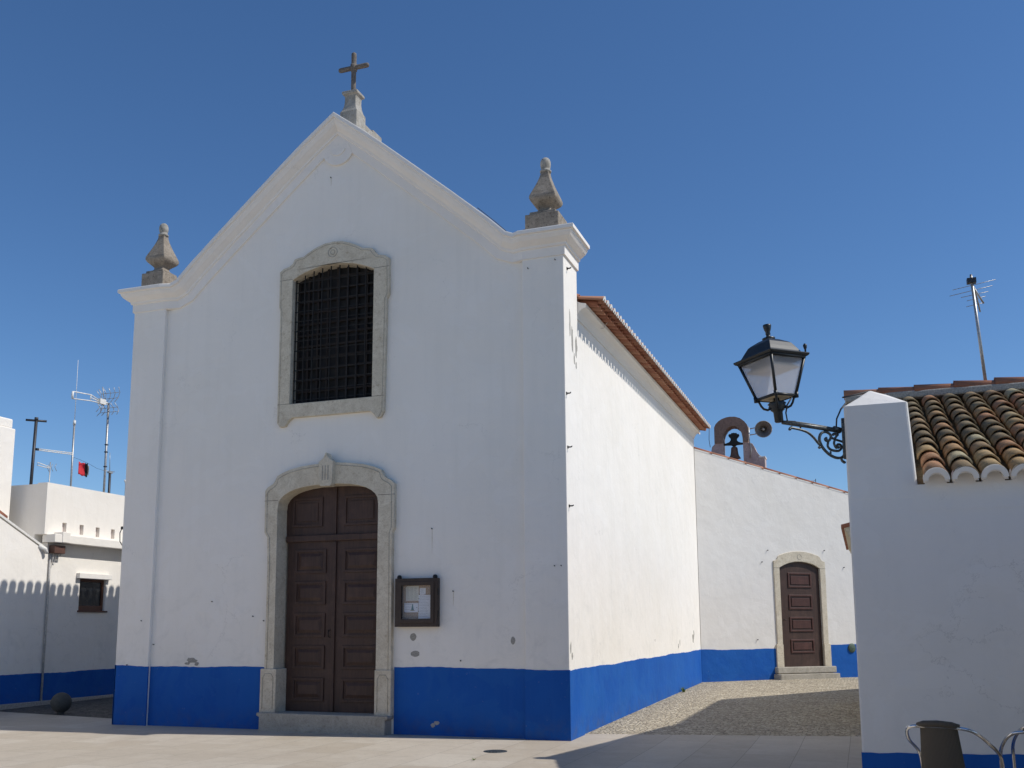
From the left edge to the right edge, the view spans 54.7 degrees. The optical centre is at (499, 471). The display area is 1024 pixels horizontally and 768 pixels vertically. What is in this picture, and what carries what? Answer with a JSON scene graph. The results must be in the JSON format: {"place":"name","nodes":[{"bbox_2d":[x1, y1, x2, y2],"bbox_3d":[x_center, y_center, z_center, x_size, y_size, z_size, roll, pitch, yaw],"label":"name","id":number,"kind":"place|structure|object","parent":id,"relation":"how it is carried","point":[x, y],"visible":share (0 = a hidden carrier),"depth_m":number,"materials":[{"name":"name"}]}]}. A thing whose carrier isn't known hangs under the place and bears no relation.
{"place":"outdoors","nodes":[
{"label":"outdoors","id":0,"kind":"place"},
{"bbox_2d":[0,697,112,717],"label":"side street","id":1,"kind":"structure","parent":0,"point":[100,708],"depth_m":19.53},
{"bbox_2d":[50,692,71,713],"bbox_3d":[-8.274,4.373,18.662,0.377,0.413,0.377,-3,-9,20],"label":"stone ball bollard","id":2,"kind":"object","parent":1,"relation":"on","point":[60,702],"visible":1,"depth_m":18.54,"materials":[{"name":"grey stone"}]},
{"bbox_2d":[0,712,861,767],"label":"plaza","id":3,"kind":"structure","parent":0,"point":[28,740],"depth_m":13.07,"materials":[{"name":"beige stone"}]},
{"bbox_2d":[0,694,112,709],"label":"kerb","id":4,"kind":"structure","parent":3,"relation":"on","point":[21,705],"depth_m":20.48,"materials":[{"name":"stone"}]},
{"bbox_2d":[484,750,506,752],"bbox_3d":[-0.055,3.633,12.845,0.310,0.019,0.310,-3,-9,20],"label":"drain cover","id":5,"kind":"object","parent":3,"relation":"on","point":[494,751],"visible":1,"depth_m":12.80,"materials":[{"name":"metal"}]},
{"bbox_2d":[842,377,1023,767],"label":"cafe house","id":6,"kind":"structure","parent":3,"relation":"on","point":[935,476],"depth_m":8.33,"materials":[{"name":"paint"}]},
{"bbox_2d":[733,324,845,463],"bbox_3d":[2.610,-0.690,8.831,0.934,1.239,0.468,5,-10,-29],"label":"street lantern","id":7,"kind":"object","parent":6,"relation":"attached to","point":[768,355],"visible":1,"depth_m":8.70,"materials":[{"name":"paint"}]},
{"bbox_2d":[841,522,850,552],"bbox_3d":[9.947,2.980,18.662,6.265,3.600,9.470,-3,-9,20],"label":"sign","id":8,"kind":"object","parent":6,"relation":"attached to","point":[845,528],"visible":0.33,"depth_m":16.35,"materials":[{"name":"beige paint"}]},
{"bbox_2d":[951,274,995,379],"bbox_3d":[5.715,-1.623,11.948,0.474,1.465,0.437,0,-9,-1],"label":"roof aerial","id":9,"kind":"object","parent":6,"relation":"on","point":[971,281],"visible":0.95,"depth_m":11.84,"materials":[{"name":"metal"}]},
{"bbox_2d":[905,720,1004,767],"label":"cafe armchair","id":10,"kind":"object","parent":3,"relation":"on","point":[940,745],"visible":1,"depth_m":6.75,"materials":[{"name":"metal"}]},
{"bbox_2d":[999,728,1023,767],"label":"cafe armchair","id":11,"kind":"object","parent":3,"relation":"on","point":[1006,738],"visible":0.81,"depth_m":6.73,"materials":[{"name":"metal"}]},
{"bbox_2d":[1011,726,1023,767],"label":"cafe armchair","id":12,"kind":"object","parent":3,"relation":"on","point":[1013,749],"visible":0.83,"depth_m":7.42,"materials":[{"name":"metal"}]},
{"bbox_2d":[0,0,1023,495],"label":"sky","id":13,"kind":"structure","parent":0,"point":[828,174],"materials":[{"name":"blue"}]},
{"bbox_2d":[586,677,860,735],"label":"cobbled yard","id":14,"kind":"structure","parent":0,"point":[814,707],"depth_m":17.94,"materials":[{"name":"grey stone"}]},
{"bbox_3d":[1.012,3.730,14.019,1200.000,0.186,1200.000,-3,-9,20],"label":"ground","id":15,"kind":"structure","parent":0,"visible":0},
{"bbox_2d":[0,417,14,519],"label":"tall white block","id":16,"kind":"structure","parent":15,"relation":"on","point":[7,435],"depth_m":21.09,"materials":[{"name":"paint"}]},
{"bbox_2d":[0,510,47,704],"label":"white gabled house","id":17,"kind":"structure","parent":15,"relation":"on","point":[23,563],"depth_m":20.34,"materials":[{"name":"paint"}]},
{"bbox_2d":[9,482,124,700],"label":"flat roofed house","id":18,"kind":"structure","parent":15,"relation":"on","point":[80,629],"depth_m":21.86,"materials":[{"name":"paint"}]},
{"bbox_2d":[26,417,46,484],"bbox_3d":[-11.472,0.025,24.300,0.477,2.781,0.115,4,-10,-28],"label":"roof pole","id":19,"kind":"object","parent":18,"relation":"on","point":[35,420],"visible":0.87,"depth_m":24.38,"materials":[{"name":"grey metal"}]},
{"bbox_2d":[37,462,56,482],"bbox_3d":[-11.344,0.595,24.589,0.253,1.740,0.519,-3,-9,20],"label":"television antenna","id":20,"kind":"object","parent":18,"relation":"on","point":[47,467],"visible":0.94,"depth_m":24.80,"materials":[{"name":"metal"}]},
{"bbox_2d":[36,368,77,485],"bbox_3d":[-11.250,-0.760,25.080,0.070,4.570,1.239,-3,-9,20],"label":"whip antenna","id":21,"kind":"object","parent":18,"relation":"on","point":[74,424],"visible":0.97,"depth_m":25.54,"materials":[{"name":"metal"}]},
{"bbox_2d":[49,545,65,564],"bbox_3d":[-9.522,1.805,21.297,0.170,0.426,0.337,-3,-9,20],"label":"wall lantern box","id":22,"kind":"object","parent":18,"relation":"attached to","point":[56,549],"visible":1,"depth_m":21.22,"materials":[{"name":"brown metal"}]},
{"bbox_2d":[78,579,103,610],"bbox_3d":[-9.263,2.784,22.338,0.060,0.700,0.810,-3,-9,20],"label":"window","id":23,"kind":"structure","parent":18,"relation":"in","point":[91,591],"depth_m":22.38,"materials":[{"name":"black glass"}]},
{"bbox_2d":[71,387,119,491],"bbox_3d":[-10.861,-0.358,26.092,0.689,4.085,1.419,-3,-9,20],"label":"television antenna","id":24,"kind":"object","parent":18,"relation":"on","point":[101,401],"visible":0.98,"depth_m":26.72,"materials":[{"name":"metal"}]},
{"bbox_2d":[103,463,113,492],"bbox_3d":[-10.581,0.625,26.704,0.080,2.331,0.431,-3,-9,20],"label":"short antenna mast","id":25,"kind":"object","parent":18,"relation":"on","point":[109,479],"visible":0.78,"depth_m":26.78,"materials":[{"name":"metal"}]},
{"bbox_2d":[76,458,100,476],"bbox_3d":[-10.820,-0.070,26.082,0.214,0.473,1.171,-5,-10,27],"label":"flag","id":26,"kind":"object","parent":25,"relation":"attached to","point":[83,469],"visible":1,"depth_m":25.95,"materials":[{"name":"red fabric"}]},
{"bbox_2d":[112,52,710,740],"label":"church","id":27,"kind":"structure","parent":15,"relation":"on","point":[368,366],"depth_m":16.14,"materials":[{"name":"paint"}]},
{"bbox_2d":[285,541,336,711],"bbox_3d":[-3.052,2.481,15.968,0.910,2.720,0.116,-3,-9,20],"label":"door leaf","id":28,"kind":"structure","parent":27,"relation":"in","point":[312,566],"depth_m":15.95,"materials":[{"name":"brown wood"}]},
{"bbox_2d":[333,539,377,712],"bbox_3d":[-2.210,2.432,15.683,0.920,2.720,0.082,-3,-9,20],"label":"door leaf","id":29,"kind":"structure","parent":27,"relation":"in","point":[356,578],"depth_m":15.68,"materials":[{"name":"brown wood"}]},
{"bbox_2d":[395,574,439,626],"bbox_3d":[-1.257,1.968,15.098,0.720,0.788,0.120,-3,-9,20],"label":"notice board","id":30,"kind":"object","parent":27,"relation":"attached to","point":[417,602],"visible":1,"depth_m":15.10,"materials":[{"name":"brown wood"}]},
{"bbox_2d":[694,447,857,681],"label":"sacristy","id":31,"kind":"structure","parent":15,"relation":"on","point":[776,594],"depth_m":26.80,"materials":[{"name":"paint"}]},
{"bbox_2d":[711,417,766,467],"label":"bell gable","id":32,"kind":"structure","parent":31,"relation":"on","point":[723,427],"depth_m":29.29,"materials":[{"name":"pink stone"}]},
{"bbox_2d":[723,433,742,458],"bbox_3d":[6.964,-0.770,29.431,0.640,0.791,0.364,-3,-9,20],"label":"church bell","id":33,"kind":"object","parent":32,"relation":"hanging from","point":[733,442],"visible":0.98,"depth_m":29.38,"materials":[{"name":"brown metal"}]},
{"bbox_2d":[748,421,771,457],"bbox_3d":[7.614,-0.940,28.875,0.716,1.032,0.460,-3,-9,20],"label":"horn loudspeaker","id":34,"kind":"object","parent":32,"relation":"attached to","point":[763,429],"visible":1,"depth_m":28.77,"materials":[{"name":"metal"}]},
{"bbox_2d":[779,562,822,666],"bbox_3d":[8.207,3.869,27.027,1.390,2.850,0.087,3,-10,-21],"label":"door leaf","id":35,"kind":"structure","parent":31,"relation":"in","point":[799,581],"depth_m":27.00,"materials":[{"name":"brown wood"}]},
{"bbox_2d":[848,643,855,652],"bbox_3d":[9.763,4.881,27.399,0.256,0.252,0.062,3,-10,-21],"label":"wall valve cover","id":36,"kind":"object","parent":31,"relation":"attached to","point":[851,648],"depth_m":27.38,"materials":[{"name":"grey metal"}]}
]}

